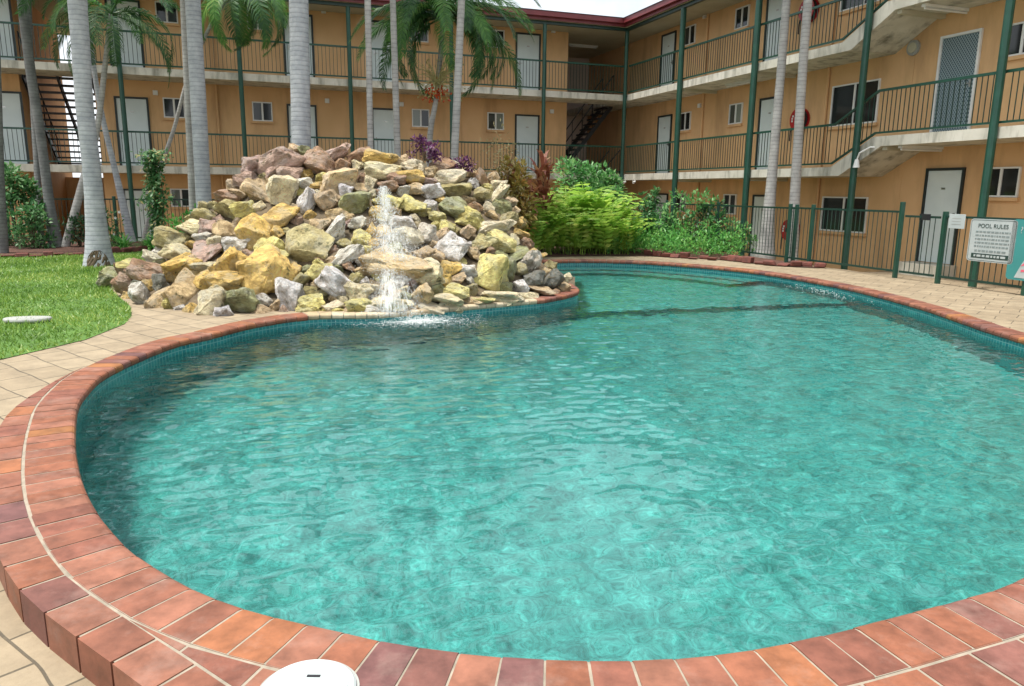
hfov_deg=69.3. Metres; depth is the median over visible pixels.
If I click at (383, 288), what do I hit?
rock
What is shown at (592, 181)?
shrub
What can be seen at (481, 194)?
rock
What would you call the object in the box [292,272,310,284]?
rock
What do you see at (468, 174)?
rock
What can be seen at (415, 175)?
rock
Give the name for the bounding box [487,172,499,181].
rock
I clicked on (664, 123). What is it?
door
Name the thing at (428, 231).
rock
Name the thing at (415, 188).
rock
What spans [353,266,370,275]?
rock
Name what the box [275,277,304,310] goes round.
rock
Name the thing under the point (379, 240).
rock
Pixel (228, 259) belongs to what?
rock
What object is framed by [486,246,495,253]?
rock
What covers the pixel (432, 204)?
rock
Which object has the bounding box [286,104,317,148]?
door
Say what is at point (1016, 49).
window
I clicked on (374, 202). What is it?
rock
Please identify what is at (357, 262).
rock
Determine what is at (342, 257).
rock
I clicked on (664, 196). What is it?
door
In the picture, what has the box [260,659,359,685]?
skimmer lid
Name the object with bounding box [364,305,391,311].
rock
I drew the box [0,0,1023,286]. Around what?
apartment building
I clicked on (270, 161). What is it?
rock
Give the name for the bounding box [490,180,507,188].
rock
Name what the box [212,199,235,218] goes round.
rock
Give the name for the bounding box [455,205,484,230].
rock
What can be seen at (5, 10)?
door
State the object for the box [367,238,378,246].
rock
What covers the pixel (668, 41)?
door
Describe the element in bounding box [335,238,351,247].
rock
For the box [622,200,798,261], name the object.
garden fence
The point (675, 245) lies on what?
ground cover
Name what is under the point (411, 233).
rock
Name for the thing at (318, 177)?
rock
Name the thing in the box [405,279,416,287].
rock
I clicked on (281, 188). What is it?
rock
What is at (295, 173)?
rock
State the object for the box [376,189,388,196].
rock
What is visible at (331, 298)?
rock
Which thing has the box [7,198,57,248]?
shrub
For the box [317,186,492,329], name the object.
waterfall
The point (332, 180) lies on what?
rock
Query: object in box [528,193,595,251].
fern
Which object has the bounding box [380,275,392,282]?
rock
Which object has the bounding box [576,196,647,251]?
fern
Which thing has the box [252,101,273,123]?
window
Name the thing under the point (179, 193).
window
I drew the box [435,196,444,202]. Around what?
rock
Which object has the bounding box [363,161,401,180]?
rock
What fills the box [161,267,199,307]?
rock
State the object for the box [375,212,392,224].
rock
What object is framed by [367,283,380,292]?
rock
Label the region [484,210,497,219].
rock
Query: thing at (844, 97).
window
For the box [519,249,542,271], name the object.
rock
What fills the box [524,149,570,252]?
cordyline
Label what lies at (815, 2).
fire hose reel
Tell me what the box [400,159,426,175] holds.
rock
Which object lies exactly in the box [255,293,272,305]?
rock
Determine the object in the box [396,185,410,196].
rock
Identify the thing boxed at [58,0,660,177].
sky
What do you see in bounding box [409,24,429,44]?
window
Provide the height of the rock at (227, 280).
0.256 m
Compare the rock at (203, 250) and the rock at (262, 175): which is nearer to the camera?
the rock at (203, 250)
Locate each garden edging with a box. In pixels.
[1,246,152,256]
[643,250,754,262]
[755,260,826,267]
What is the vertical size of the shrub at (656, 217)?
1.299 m
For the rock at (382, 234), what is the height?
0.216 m
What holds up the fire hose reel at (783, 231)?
attached to the apartment building
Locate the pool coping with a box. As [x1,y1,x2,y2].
[25,259,1023,685]
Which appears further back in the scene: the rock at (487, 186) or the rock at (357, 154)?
the rock at (487, 186)
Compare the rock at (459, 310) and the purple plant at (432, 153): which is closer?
the rock at (459, 310)
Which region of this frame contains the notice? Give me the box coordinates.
[948,214,965,228]
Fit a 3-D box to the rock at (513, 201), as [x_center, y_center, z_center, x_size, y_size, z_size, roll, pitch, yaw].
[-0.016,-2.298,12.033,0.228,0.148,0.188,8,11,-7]
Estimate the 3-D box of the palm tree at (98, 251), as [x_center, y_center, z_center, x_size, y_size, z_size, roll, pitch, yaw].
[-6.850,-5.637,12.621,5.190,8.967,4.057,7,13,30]
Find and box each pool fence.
[784,202,905,277]
[934,211,1023,295]
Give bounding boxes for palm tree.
[0,0,38,252]
[17,0,61,246]
[28,0,67,243]
[39,0,179,246]
[54,0,136,241]
[67,0,114,266]
[141,0,288,240]
[180,0,195,212]
[185,0,211,207]
[289,0,310,148]
[349,0,541,166]
[364,0,372,148]
[390,0,400,157]
[451,0,464,160]
[754,0,790,259]
[788,0,812,261]
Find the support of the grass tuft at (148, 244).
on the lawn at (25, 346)
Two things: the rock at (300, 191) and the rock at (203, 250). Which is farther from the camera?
the rock at (300, 191)
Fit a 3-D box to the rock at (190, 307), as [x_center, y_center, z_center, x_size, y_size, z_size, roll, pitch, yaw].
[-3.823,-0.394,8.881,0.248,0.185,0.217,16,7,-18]
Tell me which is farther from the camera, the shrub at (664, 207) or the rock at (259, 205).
the shrub at (664, 207)
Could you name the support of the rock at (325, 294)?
on the rubble mound
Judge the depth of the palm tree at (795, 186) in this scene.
15.91 m
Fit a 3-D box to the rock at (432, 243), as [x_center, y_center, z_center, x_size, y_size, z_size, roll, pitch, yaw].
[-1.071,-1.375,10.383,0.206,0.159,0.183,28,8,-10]
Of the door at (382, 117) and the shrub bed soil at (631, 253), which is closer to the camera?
the shrub bed soil at (631, 253)
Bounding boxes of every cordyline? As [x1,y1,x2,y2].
[503,164,532,214]
[514,176,547,231]
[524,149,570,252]
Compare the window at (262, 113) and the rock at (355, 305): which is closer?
the rock at (355, 305)
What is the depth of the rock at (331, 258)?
9.66 m
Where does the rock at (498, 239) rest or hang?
on the rubble mound
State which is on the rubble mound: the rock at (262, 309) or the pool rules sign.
the rock at (262, 309)
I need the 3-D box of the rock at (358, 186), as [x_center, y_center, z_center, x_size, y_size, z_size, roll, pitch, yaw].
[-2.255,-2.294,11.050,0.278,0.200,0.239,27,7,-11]
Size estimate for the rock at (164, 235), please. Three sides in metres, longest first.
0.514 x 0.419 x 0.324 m
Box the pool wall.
[76,261,1023,428]
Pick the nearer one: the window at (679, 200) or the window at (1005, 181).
the window at (1005, 181)
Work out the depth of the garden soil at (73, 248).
17.20 m
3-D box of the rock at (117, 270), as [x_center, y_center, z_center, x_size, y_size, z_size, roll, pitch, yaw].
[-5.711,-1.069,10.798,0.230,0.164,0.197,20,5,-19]
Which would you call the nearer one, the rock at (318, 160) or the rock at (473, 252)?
the rock at (473, 252)
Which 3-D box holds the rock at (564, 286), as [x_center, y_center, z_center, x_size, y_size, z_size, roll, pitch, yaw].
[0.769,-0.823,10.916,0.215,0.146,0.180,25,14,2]
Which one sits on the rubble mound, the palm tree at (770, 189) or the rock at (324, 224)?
the rock at (324, 224)
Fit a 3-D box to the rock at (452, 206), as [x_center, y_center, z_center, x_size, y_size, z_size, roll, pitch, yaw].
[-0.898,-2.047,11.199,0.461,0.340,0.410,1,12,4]
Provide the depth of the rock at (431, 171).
11.65 m
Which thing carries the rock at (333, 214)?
on the rubble mound
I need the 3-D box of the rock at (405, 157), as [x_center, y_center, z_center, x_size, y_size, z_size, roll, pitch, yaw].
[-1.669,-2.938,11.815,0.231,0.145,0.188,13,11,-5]
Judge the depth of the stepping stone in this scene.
7.99 m
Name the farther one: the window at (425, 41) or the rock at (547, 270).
the window at (425, 41)
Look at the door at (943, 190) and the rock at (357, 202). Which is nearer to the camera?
the rock at (357, 202)
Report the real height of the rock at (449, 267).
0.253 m
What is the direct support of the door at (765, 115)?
in the apartment building
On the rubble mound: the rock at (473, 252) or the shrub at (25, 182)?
the rock at (473, 252)
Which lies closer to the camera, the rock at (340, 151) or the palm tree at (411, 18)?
the rock at (340, 151)
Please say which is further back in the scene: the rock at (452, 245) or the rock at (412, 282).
the rock at (452, 245)
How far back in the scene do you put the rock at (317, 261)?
9.35 m
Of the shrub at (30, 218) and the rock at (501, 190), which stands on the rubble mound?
the rock at (501, 190)
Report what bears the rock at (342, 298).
on the rubble mound
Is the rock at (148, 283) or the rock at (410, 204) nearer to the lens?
the rock at (148, 283)
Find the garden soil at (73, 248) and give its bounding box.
[0,241,145,254]
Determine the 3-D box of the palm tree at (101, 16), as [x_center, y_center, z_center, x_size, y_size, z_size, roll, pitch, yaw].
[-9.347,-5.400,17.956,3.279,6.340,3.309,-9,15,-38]
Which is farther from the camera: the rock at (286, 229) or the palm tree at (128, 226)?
the palm tree at (128, 226)
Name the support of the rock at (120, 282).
on the rubble mound
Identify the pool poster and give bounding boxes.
[1006,219,1023,280]
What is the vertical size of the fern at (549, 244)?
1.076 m
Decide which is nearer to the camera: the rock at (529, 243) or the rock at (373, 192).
the rock at (373, 192)
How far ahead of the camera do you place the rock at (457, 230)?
10.79 m
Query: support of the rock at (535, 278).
on the rubble mound
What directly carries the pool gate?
attached to the pool fence at (901, 212)
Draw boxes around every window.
[154,1,179,26]
[162,97,184,120]
[170,189,188,208]
[246,9,267,32]
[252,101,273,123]
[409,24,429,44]
[411,109,429,129]
[486,112,504,131]
[488,30,504,50]
[676,193,686,213]
[680,111,691,132]
[685,24,695,46]
[722,194,736,216]
[726,102,743,126]
[733,4,749,31]
[817,196,868,236]
[828,78,880,129]
[837,0,890,15]
[976,166,1022,200]
[996,21,1023,62]
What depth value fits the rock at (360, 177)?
11.16 m
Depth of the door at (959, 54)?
15.85 m
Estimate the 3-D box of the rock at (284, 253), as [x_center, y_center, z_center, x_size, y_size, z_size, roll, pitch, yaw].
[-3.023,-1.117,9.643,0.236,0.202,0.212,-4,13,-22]
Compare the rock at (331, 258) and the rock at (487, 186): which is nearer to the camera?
the rock at (331, 258)
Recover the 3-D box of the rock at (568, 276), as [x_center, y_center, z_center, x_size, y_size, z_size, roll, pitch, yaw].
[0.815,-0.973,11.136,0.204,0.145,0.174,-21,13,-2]
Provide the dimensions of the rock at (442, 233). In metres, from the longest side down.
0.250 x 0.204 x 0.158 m
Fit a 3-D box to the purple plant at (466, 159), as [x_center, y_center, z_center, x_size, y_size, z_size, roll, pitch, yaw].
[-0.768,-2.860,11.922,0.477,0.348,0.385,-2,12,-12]
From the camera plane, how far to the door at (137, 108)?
22.97 m
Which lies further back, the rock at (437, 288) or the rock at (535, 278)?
the rock at (535, 278)
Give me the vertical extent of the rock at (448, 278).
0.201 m
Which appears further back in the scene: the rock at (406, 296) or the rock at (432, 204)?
the rock at (432, 204)
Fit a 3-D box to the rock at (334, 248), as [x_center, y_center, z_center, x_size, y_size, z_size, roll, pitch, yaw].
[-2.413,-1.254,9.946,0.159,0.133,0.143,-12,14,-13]
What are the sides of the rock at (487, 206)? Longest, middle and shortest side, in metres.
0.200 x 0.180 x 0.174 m
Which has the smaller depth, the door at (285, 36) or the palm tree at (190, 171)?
the palm tree at (190, 171)
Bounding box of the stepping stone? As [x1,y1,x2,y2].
[2,316,52,323]
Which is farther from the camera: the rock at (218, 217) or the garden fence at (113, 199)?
the garden fence at (113, 199)
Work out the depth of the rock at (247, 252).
9.72 m
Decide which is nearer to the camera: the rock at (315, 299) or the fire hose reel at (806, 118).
the rock at (315, 299)
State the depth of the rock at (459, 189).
11.46 m
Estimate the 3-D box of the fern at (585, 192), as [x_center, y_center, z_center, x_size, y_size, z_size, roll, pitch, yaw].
[2.109,-3.156,18.434,2.634,1.666,2.648,6,13,25]
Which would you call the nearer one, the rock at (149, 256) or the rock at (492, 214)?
the rock at (149, 256)
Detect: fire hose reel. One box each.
[780,220,799,245]
[789,109,809,140]
[798,0,818,33]
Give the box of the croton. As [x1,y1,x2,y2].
[495,155,538,239]
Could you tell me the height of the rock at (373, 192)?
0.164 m
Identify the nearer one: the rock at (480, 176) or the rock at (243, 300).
the rock at (243, 300)
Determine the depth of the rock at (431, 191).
11.20 m
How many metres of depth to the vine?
16.98 m
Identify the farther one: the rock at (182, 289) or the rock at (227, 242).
the rock at (227, 242)
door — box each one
[0,0,17,59]
[2,91,29,163]
[104,0,144,67]
[113,96,151,165]
[123,189,151,240]
[283,13,314,76]
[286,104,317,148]
[371,20,398,81]
[373,108,393,153]
[514,114,539,172]
[515,32,540,89]
[654,193,668,223]
[655,114,672,172]
[659,30,676,86]
[748,195,764,256]
[754,96,773,169]
[762,0,781,61]
[916,167,965,264]
[929,28,983,131]
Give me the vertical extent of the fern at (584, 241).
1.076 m
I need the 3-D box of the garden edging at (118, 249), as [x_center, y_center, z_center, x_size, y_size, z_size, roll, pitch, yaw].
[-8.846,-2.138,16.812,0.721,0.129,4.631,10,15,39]
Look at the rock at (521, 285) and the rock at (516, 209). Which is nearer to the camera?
the rock at (521, 285)
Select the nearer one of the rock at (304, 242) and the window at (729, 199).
the rock at (304, 242)
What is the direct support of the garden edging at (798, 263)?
on the paving
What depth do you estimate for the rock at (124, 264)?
10.36 m
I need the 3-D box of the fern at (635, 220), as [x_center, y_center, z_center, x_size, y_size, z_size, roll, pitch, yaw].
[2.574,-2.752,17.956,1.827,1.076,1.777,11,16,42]
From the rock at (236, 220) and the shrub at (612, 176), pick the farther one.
the shrub at (612, 176)
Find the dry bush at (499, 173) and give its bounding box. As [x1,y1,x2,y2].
[471,118,532,221]
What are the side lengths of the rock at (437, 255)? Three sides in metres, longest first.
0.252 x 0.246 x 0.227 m
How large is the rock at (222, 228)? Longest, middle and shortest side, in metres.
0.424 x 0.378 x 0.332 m
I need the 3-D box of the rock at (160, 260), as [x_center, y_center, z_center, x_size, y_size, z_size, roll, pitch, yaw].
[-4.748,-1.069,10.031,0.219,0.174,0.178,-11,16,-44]
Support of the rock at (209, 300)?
on the rubble mound
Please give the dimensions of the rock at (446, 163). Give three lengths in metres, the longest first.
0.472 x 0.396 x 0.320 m
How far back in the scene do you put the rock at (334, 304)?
8.93 m
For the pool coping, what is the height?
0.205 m
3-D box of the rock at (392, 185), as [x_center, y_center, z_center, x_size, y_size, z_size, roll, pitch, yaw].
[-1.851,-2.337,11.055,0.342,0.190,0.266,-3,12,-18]
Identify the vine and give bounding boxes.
[129,148,180,248]
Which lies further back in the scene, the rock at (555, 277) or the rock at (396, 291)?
the rock at (555, 277)
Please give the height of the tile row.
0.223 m
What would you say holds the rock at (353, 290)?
on the rubble mound
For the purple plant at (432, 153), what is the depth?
11.71 m
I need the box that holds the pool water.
[76,266,1023,661]
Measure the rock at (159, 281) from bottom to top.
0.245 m
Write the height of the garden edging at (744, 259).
0.126 m
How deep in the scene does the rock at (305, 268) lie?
9.57 m
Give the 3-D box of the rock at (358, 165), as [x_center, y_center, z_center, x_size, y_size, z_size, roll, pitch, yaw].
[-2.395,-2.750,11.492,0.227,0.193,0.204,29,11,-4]
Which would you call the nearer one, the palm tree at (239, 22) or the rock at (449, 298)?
the rock at (449, 298)
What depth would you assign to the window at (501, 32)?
26.18 m
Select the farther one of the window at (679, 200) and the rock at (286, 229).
the window at (679, 200)
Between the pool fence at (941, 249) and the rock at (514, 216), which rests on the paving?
the pool fence at (941, 249)
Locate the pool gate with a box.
[899,214,940,276]
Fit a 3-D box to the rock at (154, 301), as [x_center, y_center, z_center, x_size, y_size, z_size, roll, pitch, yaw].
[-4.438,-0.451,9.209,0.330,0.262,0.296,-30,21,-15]
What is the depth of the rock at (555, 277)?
10.72 m
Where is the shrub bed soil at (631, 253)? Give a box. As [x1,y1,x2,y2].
[540,243,816,267]
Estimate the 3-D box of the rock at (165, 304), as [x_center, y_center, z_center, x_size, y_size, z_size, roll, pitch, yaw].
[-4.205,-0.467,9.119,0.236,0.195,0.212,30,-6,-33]
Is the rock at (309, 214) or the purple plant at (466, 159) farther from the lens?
the purple plant at (466, 159)
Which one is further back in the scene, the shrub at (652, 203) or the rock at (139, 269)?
the shrub at (652, 203)
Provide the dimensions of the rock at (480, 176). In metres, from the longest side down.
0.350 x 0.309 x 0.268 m
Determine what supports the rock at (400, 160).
on the rubble mound
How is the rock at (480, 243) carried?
on the rubble mound
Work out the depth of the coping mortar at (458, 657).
2.42 m
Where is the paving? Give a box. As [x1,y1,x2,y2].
[0,242,1023,685]
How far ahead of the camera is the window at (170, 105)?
23.21 m
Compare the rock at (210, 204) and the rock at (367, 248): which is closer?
the rock at (367, 248)
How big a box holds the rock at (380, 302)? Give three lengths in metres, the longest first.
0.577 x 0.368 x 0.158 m
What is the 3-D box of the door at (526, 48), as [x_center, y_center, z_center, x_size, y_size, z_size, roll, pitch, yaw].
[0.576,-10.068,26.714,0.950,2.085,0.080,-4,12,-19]
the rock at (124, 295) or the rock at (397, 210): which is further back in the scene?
the rock at (397, 210)
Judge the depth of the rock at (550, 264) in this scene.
11.12 m
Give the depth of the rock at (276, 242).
9.68 m
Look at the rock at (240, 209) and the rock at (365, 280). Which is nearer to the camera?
the rock at (365, 280)
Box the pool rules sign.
[966,219,1017,263]
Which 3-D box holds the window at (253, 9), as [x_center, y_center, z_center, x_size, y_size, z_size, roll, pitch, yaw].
[-8.091,-10.234,23.528,0.700,0.675,0.075,-4,12,-19]
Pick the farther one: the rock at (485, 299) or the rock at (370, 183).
the rock at (370, 183)
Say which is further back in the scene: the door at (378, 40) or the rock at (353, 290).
the door at (378, 40)
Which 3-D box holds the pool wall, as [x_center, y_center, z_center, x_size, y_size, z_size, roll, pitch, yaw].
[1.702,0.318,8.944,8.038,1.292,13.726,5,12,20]
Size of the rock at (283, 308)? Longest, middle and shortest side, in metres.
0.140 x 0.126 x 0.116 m
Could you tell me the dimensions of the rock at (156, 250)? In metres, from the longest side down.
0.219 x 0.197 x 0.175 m
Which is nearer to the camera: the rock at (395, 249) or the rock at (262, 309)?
the rock at (262, 309)
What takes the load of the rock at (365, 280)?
on the rubble mound
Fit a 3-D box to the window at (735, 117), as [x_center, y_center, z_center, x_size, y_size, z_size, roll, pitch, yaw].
[6.932,-7.080,22.995,0.075,0.685,0.740,-4,12,-19]
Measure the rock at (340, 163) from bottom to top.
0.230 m
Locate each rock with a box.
[96,266,117,286]
[110,272,130,293]
[113,263,125,273]
[115,258,131,268]
[120,291,129,298]
[125,258,162,280]
[127,281,150,303]
[141,249,161,261]
[141,279,152,290]
[144,295,162,308]
[148,287,166,298]
[151,225,191,247]
[151,273,169,290]
[152,246,161,253]
[152,258,165,263]
[157,243,190,258]
[160,252,202,274]
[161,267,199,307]
[161,298,172,308]
[163,269,176,282]
[173,304,184,309]
[176,218,198,234]
[182,302,196,312]
[184,240,194,248]
[188,208,215,219]
[188,261,214,270]
[191,232,211,240]
[191,270,200,275]
[192,239,221,261]
[192,270,210,289]
[193,287,225,314]
[197,201,209,209]
[198,218,215,232]
[204,270,243,290]
[206,235,221,244]
[207,201,216,208]
[207,266,216,271]
[208,285,225,290]
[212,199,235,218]
[212,214,224,221]
[212,219,236,236]
[213,189,241,201]
[213,246,238,271]
[213,305,233,315]
[221,236,250,251]
[224,287,260,312]
[226,179,239,189]
[227,188,247,200]
[229,200,255,219]
[232,171,256,187]
[232,217,240,225]
[234,213,270,250]
[236,244,295,294]
[237,250,247,260]
[239,178,269,202]
[240,155,259,173]
[242,249,252,255]
[251,304,274,313]
[252,200,265,210]
[253,236,284,250]
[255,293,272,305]
[257,146,306,177]
[258,172,265,178]
[262,202,299,228]
[266,175,299,204]
[269,299,279,310]
[270,225,284,237]
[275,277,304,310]
[276,166,303,178]
[278,305,288,311]
[280,249,289,257]
[282,227,289,234]
[285,223,334,261]
[288,143,300,154]
[290,215,302,224]
[291,261,301,275]
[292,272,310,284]
[294,304,320,311]
[296,187,315,213]
[297,145,309,154]
[297,187,304,195]
[298,177,312,188]
[298,293,324,310]
[300,169,313,177]
[301,264,310,273]
[303,146,335,173]
[303,210,316,218]
[303,286,317,294]
[304,263,332,280]
[309,181,321,189]
[309,217,331,231]
[312,258,324,266]
[314,189,337,210]
[314,265,349,297]
[315,172,324,181]
[316,289,328,299]
[321,299,343,310]
[321,306,343,311]
[322,167,358,194]
[324,255,335,262]
[325,208,354,221]
[326,143,350,161]
[326,213,344,242]
[327,295,336,300]
[328,245,337,252]
[332,244,364,265]
[334,265,343,272]
[335,158,351,169]
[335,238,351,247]
[337,295,348,302]
[338,183,353,195]
[338,191,370,213]
[341,261,355,271]
[344,281,373,299]
[344,298,371,311]
[345,219,350,228]
[346,146,370,162]
[347,215,366,229]
[349,272,364,283]
[351,159,363,169]
[351,229,371,244]
[352,182,367,191]
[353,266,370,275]
[355,259,362,266]
[357,172,364,182]
[358,251,432,279]
[359,277,369,283]
[362,148,399,163]
[362,245,372,253]
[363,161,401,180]
[364,175,377,191]
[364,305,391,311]
[366,222,376,237]
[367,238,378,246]
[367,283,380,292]
[369,189,376,198]
[369,205,383,217]
[370,274,379,281]
[371,197,382,206]
[371,295,413,310]
[374,224,392,237]
[374,245,392,251]
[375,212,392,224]
[376,180,398,191]
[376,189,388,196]
[377,238,388,245]
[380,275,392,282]
[381,194,403,210]
[381,281,396,294]
[386,172,406,184]
[388,207,401,215]
[388,241,402,253]
[389,215,416,228]
[389,226,424,247]
[390,275,408,288]
[390,289,401,297]
[393,157,405,164]
[393,306,418,316]
[396,169,424,183]
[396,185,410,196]
[398,285,408,290]
[398,291,411,299]
[399,194,426,212]
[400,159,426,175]
[401,154,411,160]
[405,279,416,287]
[408,182,423,194]
[409,214,420,221]
[411,245,435,257]
[411,282,433,304]
[414,257,445,286]
[416,302,444,314]
[418,208,430,216]
[418,222,438,243]
[420,183,445,199]
[423,177,437,183]
[423,200,437,210]
[425,165,437,177]
[427,211,446,221]
[427,240,437,247]
[428,248,444,262]
[429,155,455,170]
[431,221,439,230]
[431,282,444,294]
[432,293,463,305]
[433,169,466,184]
[433,230,468,261]
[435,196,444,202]
[436,227,449,238]
[438,196,466,217]
[439,219,455,230]
[439,302,464,312]
[441,182,472,196]
[441,260,462,275]
[443,274,451,286]
[443,282,469,298]
[452,272,466,283]
[453,226,460,234]
[454,257,466,263]
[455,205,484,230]
[457,264,477,277]
[460,224,475,238]
[461,195,476,202]
[462,164,476,177]
[462,296,492,304]
[465,276,474,283]
[466,283,478,295]
[467,177,478,189]
[467,201,483,211]
[467,246,480,260]
[472,186,492,201]
[472,233,492,250]
[472,297,495,302]
[473,167,488,184]
[473,253,508,290]
[477,219,516,234]
[481,183,492,191]
[481,291,524,301]
[481,296,517,306]
[483,201,494,211]
[483,229,516,252]
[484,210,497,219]
[485,182,509,202]
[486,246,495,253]
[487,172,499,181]
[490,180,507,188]
[492,198,512,214]
[494,250,507,255]
[500,211,518,220]
[500,282,512,291]
[505,197,517,206]
[506,255,516,280]
[508,245,529,261]
[509,233,519,244]
[512,206,520,212]
[512,279,529,291]
[513,216,526,228]
[513,228,529,238]
[515,262,527,275]
[518,292,538,298]
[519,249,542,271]
[520,237,534,249]
[522,270,545,285]
[529,286,555,294]
[539,266,550,276]
[544,259,557,269]
[544,268,564,287]
[558,282,570,290]
[563,272,572,282]
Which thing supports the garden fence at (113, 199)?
on the paving
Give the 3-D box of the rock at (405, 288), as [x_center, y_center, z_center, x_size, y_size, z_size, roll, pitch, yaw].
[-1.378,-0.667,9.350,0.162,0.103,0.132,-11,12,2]
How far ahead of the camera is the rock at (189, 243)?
10.14 m
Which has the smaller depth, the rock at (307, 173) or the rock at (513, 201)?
the rock at (307, 173)
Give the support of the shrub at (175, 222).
on the lawn at (25, 346)
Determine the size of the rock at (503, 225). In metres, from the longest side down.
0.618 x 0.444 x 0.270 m
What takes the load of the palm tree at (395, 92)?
on the paving
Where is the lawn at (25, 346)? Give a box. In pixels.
[0,251,141,358]
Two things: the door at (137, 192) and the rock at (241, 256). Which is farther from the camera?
the door at (137, 192)
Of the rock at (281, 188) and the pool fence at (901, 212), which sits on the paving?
the pool fence at (901, 212)
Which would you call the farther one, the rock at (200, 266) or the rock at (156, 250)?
the rock at (156, 250)
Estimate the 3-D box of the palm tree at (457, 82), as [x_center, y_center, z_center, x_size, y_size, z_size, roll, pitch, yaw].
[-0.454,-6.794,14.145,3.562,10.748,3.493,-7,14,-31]
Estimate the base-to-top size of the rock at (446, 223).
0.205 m
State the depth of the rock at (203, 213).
10.56 m
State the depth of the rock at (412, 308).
9.04 m
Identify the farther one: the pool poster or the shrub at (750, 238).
the shrub at (750, 238)
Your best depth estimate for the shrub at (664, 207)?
18.88 m
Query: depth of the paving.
7.59 m
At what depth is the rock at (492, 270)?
10.01 m
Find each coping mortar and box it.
[24,259,1023,685]
[70,260,1021,664]
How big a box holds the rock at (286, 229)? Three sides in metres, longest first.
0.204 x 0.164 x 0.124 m
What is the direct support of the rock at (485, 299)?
on the rubble mound
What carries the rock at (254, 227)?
on the rubble mound
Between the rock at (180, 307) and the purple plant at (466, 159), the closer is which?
the rock at (180, 307)
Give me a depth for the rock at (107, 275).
10.82 m
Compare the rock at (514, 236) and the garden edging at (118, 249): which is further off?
the garden edging at (118, 249)
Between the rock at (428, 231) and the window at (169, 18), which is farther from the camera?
the window at (169, 18)
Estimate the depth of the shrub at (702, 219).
18.57 m
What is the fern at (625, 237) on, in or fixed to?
on the shrub bed soil at (631, 253)
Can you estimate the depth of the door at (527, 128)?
27.23 m
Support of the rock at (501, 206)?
on the rubble mound
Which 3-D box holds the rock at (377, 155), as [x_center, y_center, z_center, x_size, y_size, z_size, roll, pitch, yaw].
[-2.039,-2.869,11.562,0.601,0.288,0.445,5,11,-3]
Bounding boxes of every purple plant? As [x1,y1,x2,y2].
[405,134,443,162]
[449,154,477,173]
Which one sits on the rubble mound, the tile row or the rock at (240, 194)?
the rock at (240, 194)
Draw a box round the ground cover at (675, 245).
[606,216,749,255]
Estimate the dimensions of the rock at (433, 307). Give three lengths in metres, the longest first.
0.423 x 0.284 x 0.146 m
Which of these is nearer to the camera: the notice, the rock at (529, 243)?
the rock at (529, 243)
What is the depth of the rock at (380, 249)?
9.84 m
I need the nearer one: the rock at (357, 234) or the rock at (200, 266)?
the rock at (200, 266)
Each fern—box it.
[523,211,567,249]
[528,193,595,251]
[531,205,593,253]
[532,208,590,254]
[545,208,624,254]
[547,182,640,249]
[550,186,637,250]
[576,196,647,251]
[582,211,635,254]
[601,208,656,251]
[605,220,659,253]
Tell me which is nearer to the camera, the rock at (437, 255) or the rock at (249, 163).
the rock at (437, 255)
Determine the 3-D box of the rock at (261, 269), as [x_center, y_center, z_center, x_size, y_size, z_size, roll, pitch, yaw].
[-3.114,-0.867,9.329,0.704,0.622,0.633,-31,18,-9]
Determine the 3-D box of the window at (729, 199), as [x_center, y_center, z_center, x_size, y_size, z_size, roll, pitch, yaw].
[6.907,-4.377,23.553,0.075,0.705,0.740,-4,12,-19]
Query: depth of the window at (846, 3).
18.41 m
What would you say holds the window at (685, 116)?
in the apartment building
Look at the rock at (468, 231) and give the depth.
10.78 m
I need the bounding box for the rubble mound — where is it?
[109,163,574,312]
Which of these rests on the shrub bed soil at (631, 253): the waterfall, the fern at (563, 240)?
the fern at (563, 240)
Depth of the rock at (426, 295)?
9.22 m
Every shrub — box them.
[4,160,59,247]
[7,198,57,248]
[59,212,84,246]
[105,207,125,246]
[165,203,195,232]
[551,155,623,205]
[590,168,627,204]
[622,191,658,241]
[633,185,660,245]
[640,203,689,247]
[652,187,727,248]
[681,199,735,250]
[699,209,757,253]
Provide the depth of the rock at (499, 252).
10.69 m
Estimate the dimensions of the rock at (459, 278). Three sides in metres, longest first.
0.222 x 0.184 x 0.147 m
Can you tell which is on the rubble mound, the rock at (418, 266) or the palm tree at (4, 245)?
the rock at (418, 266)
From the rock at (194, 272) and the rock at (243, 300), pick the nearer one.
the rock at (243, 300)
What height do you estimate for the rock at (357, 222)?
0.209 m
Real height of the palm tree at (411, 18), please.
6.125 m
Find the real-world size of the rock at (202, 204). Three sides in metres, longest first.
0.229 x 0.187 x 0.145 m
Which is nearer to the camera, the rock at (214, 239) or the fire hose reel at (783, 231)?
the rock at (214, 239)
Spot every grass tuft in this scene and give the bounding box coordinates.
[111,234,140,247]
[130,234,153,250]
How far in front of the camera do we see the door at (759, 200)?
22.36 m
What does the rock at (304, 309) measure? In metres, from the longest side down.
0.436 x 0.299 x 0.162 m
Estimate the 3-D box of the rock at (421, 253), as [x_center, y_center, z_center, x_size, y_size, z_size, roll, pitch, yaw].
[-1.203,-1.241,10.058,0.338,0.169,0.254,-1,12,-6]
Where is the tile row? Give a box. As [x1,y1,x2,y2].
[0,368,1023,685]
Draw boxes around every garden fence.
[7,196,213,240]
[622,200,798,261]
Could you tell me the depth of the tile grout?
2.42 m
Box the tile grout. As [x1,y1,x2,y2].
[0,368,1023,685]
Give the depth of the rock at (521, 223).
11.54 m
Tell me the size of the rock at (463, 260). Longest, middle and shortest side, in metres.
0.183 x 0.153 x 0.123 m
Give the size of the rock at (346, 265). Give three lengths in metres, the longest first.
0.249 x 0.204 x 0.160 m
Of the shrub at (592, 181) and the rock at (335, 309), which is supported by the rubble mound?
the rock at (335, 309)
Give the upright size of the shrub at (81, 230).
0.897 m
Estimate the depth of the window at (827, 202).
19.16 m

